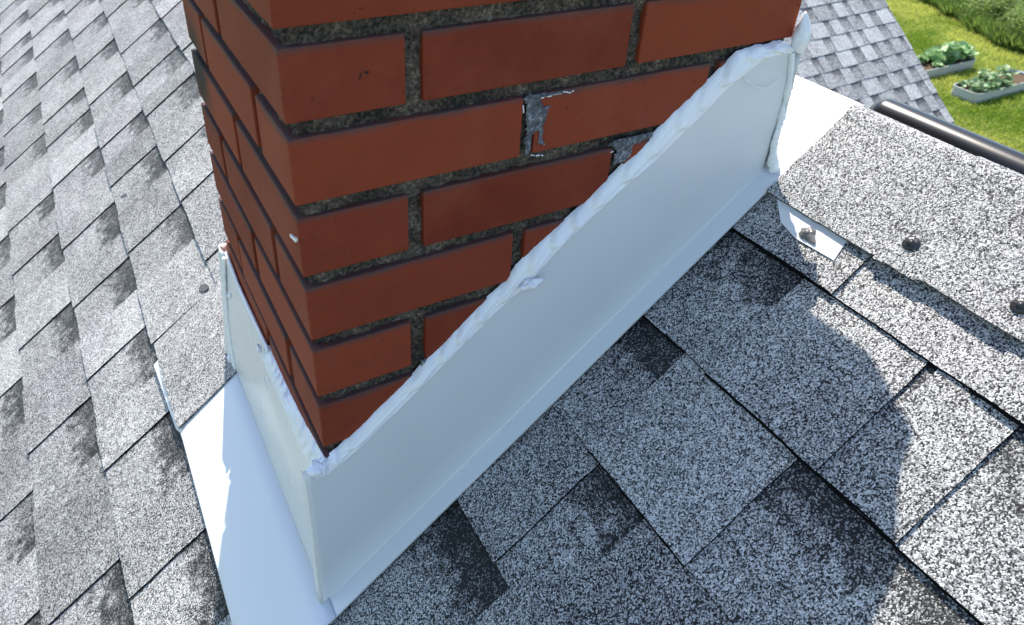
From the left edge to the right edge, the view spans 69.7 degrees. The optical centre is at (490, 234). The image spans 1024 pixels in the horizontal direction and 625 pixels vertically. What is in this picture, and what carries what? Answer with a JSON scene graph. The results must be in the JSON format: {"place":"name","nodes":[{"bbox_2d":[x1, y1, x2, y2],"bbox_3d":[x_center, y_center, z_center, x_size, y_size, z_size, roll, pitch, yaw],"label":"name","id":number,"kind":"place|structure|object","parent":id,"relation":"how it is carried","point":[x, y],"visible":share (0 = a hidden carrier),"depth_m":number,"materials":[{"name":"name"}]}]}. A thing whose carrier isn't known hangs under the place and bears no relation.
{"place":"outdoors","nodes":[
{"label":"outdoors","id":0,"kind":"place"},
{"bbox_2d":[885,0,1023,152],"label":"lawn","id":1,"kind":"structure","parent":0,"point":[958,104],"depth_m":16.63,"materials":[{"name":"green plant"}]},
{"bbox_2d":[0,0,1023,624],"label":"house","id":2,"kind":"structure","parent":1,"relation":"on","point":[758,414],"depth_m":0.74,"materials":[{"name":"grey asphalt"}]},
{"bbox_2d":[182,0,801,457],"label":"brick chimney","id":3,"kind":"object","parent":2,"relation":"on","point":[404,186],"visible":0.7,"depth_m":0.61,"materials":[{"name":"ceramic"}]},
{"bbox_2d":[154,11,865,624],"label":"metal flashing","id":4,"kind":"object","parent":2,"relation":"on","point":[300,529],"visible":0.97,"depth_m":0.77,"materials":[{"name":"white metal"}]},
{"bbox_2d":[869,98,1023,174],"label":"black pipe","id":5,"kind":"object","parent":2,"relation":"on","point":[963,139],"visible":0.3,"depth_m":0.76,"materials":[{"name":"black metal"}]},
{"bbox_2d":[921,57,975,77],"bbox_3d":[10.686,-4.057,17.728,2.524,0.232,0.644,-15,38,-25],"label":"garden bed","id":6,"kind":"object","parent":1,"relation":"on","point":[956,66],"visible":0.25,"depth_m":17.61,"materials":[{"name":"metal"}]},
{"bbox_2d":[917,54,928,63],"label":"squash plant","id":7,"kind":"object","parent":6,"relation":"on","point":[922,58],"visible":0.73,"depth_m":17.59,"materials":[{"name":"green plant"}]},
{"bbox_2d":[924,46,950,62],"bbox_3d":[10.735,-4.310,17.722,0.691,0.345,0.562,-15,38,-25],"label":"squash plant","id":8,"kind":"object","parent":6,"relation":"on","point":[934,53],"visible":0.88,"depth_m":17.65,"materials":[{"name":"green plant"}]},
{"bbox_2d":[931,59,944,67],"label":"squash plant","id":9,"kind":"object","parent":6,"relation":"on","point":[937,63],"visible":1,"depth_m":17.42,"materials":[{"name":"green plant"}]},
{"bbox_2d":[939,41,969,64],"bbox_3d":[11.186,-4.409,17.729,0.656,0.545,0.738,11,34,12],"label":"squash plant","id":10,"kind":"object","parent":6,"relation":"on","point":[952,49],"visible":0.97,"depth_m":17.63,"materials":[{"name":"green plant"}]},
{"bbox_2d":[942,42,975,59],"bbox_3d":[11.533,-4.492,18.049,0.767,0.472,0.756,-15,38,-25],"label":"squash plant","id":11,"kind":"object","parent":6,"relation":"on","point":[970,47],"visible":0.28,"depth_m":17.81,"materials":[{"name":"green plant"}]},
{"bbox_2d":[966,44,978,58],"bbox_3d":[11.757,-4.469,17.997,0.404,0.368,0.459,-15,38,-25],"label":"squash plant","id":12,"kind":"object","parent":6,"relation":"on","point":[976,53],"visible":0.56,"depth_m":17.95,"materials":[{"name":"green plant"}]},
{"bbox_2d":[920,0,1023,52],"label":"weeds","id":13,"kind":"object","parent":1,"relation":"on","point":[989,28],"visible":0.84,"depth_m":20.41,"materials":[{"name":"green plant"}]},
{"bbox_2d":[951,70,1023,103],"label":"garden bed","id":14,"kind":"object","parent":1,"relation":"on","point":[964,93],"visible":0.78,"depth_m":16.40,"materials":[{"name":"metal"}]},
{"bbox_2d":[957,79,973,87],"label":"bed plant","id":15,"kind":"object","parent":14,"relation":"on","point":[964,83],"visible":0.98,"depth_m":16.42,"materials":[{"name":"green plant"}]},
{"bbox_2d":[971,76,985,82],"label":"bed plant","id":16,"kind":"object","parent":14,"relation":"on","point":[975,79],"visible":0.68,"depth_m":16.59,"materials":[{"name":"green plant"}]},
{"bbox_2d":[969,81,990,92],"bbox_3d":[10.800,-3.240,16.200,0.425,0.314,0.371,7,34,6],"label":"bed plant","id":17,"kind":"object","parent":14,"relation":"on","point":[981,87],"visible":0.99,"depth_m":16.15,"materials":[{"name":"green plant"}]},
{"bbox_2d":[978,68,997,81],"bbox_3d":[11.314,-3.612,16.735,0.437,0.294,0.469,-15,38,-25],"label":"bed plant","id":18,"kind":"object","parent":14,"relation":"on","point":[982,71],"visible":0.94,"depth_m":16.72,"materials":[{"name":"green plant"}]},
{"bbox_2d":[987,81,1002,90],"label":"bed plant","id":19,"kind":"object","parent":14,"relation":"on","point":[994,86],"visible":0.71,"depth_m":16.25,"materials":[{"name":"green plant"}]},
{"bbox_2d":[993,76,1014,88],"bbox_3d":[11.549,-3.420,16.543,0.455,0.239,0.474,13,35,15],"label":"bed plant","id":20,"kind":"object","parent":14,"relation":"on","point":[1002,82],"visible":0.94,"depth_m":16.47,"materials":[{"name":"green plant"}]},
{"bbox_2d":[993,65,1019,80],"bbox_3d":[11.768,-3.670,16.830,0.496,0.387,0.502,6,33,4],"label":"bed plant","id":21,"kind":"object","parent":14,"relation":"on","point":[1005,73],"visible":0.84,"depth_m":16.78,"materials":[{"name":"green plant"}]},
{"bbox_2d":[956,0,1023,20],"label":"shrub","id":22,"kind":"object","parent":1,"relation":"on","point":[1000,6],"visible":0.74,"depth_m":20.83,"materials":[{"name":"green plant"}]},
{"bbox_2d":[996,4,1023,36],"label":"shrub","id":23,"kind":"object","parent":1,"relation":"on","point":[1013,20],"visible":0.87,"depth_m":19.75,"materials":[{"name":"green plant"}]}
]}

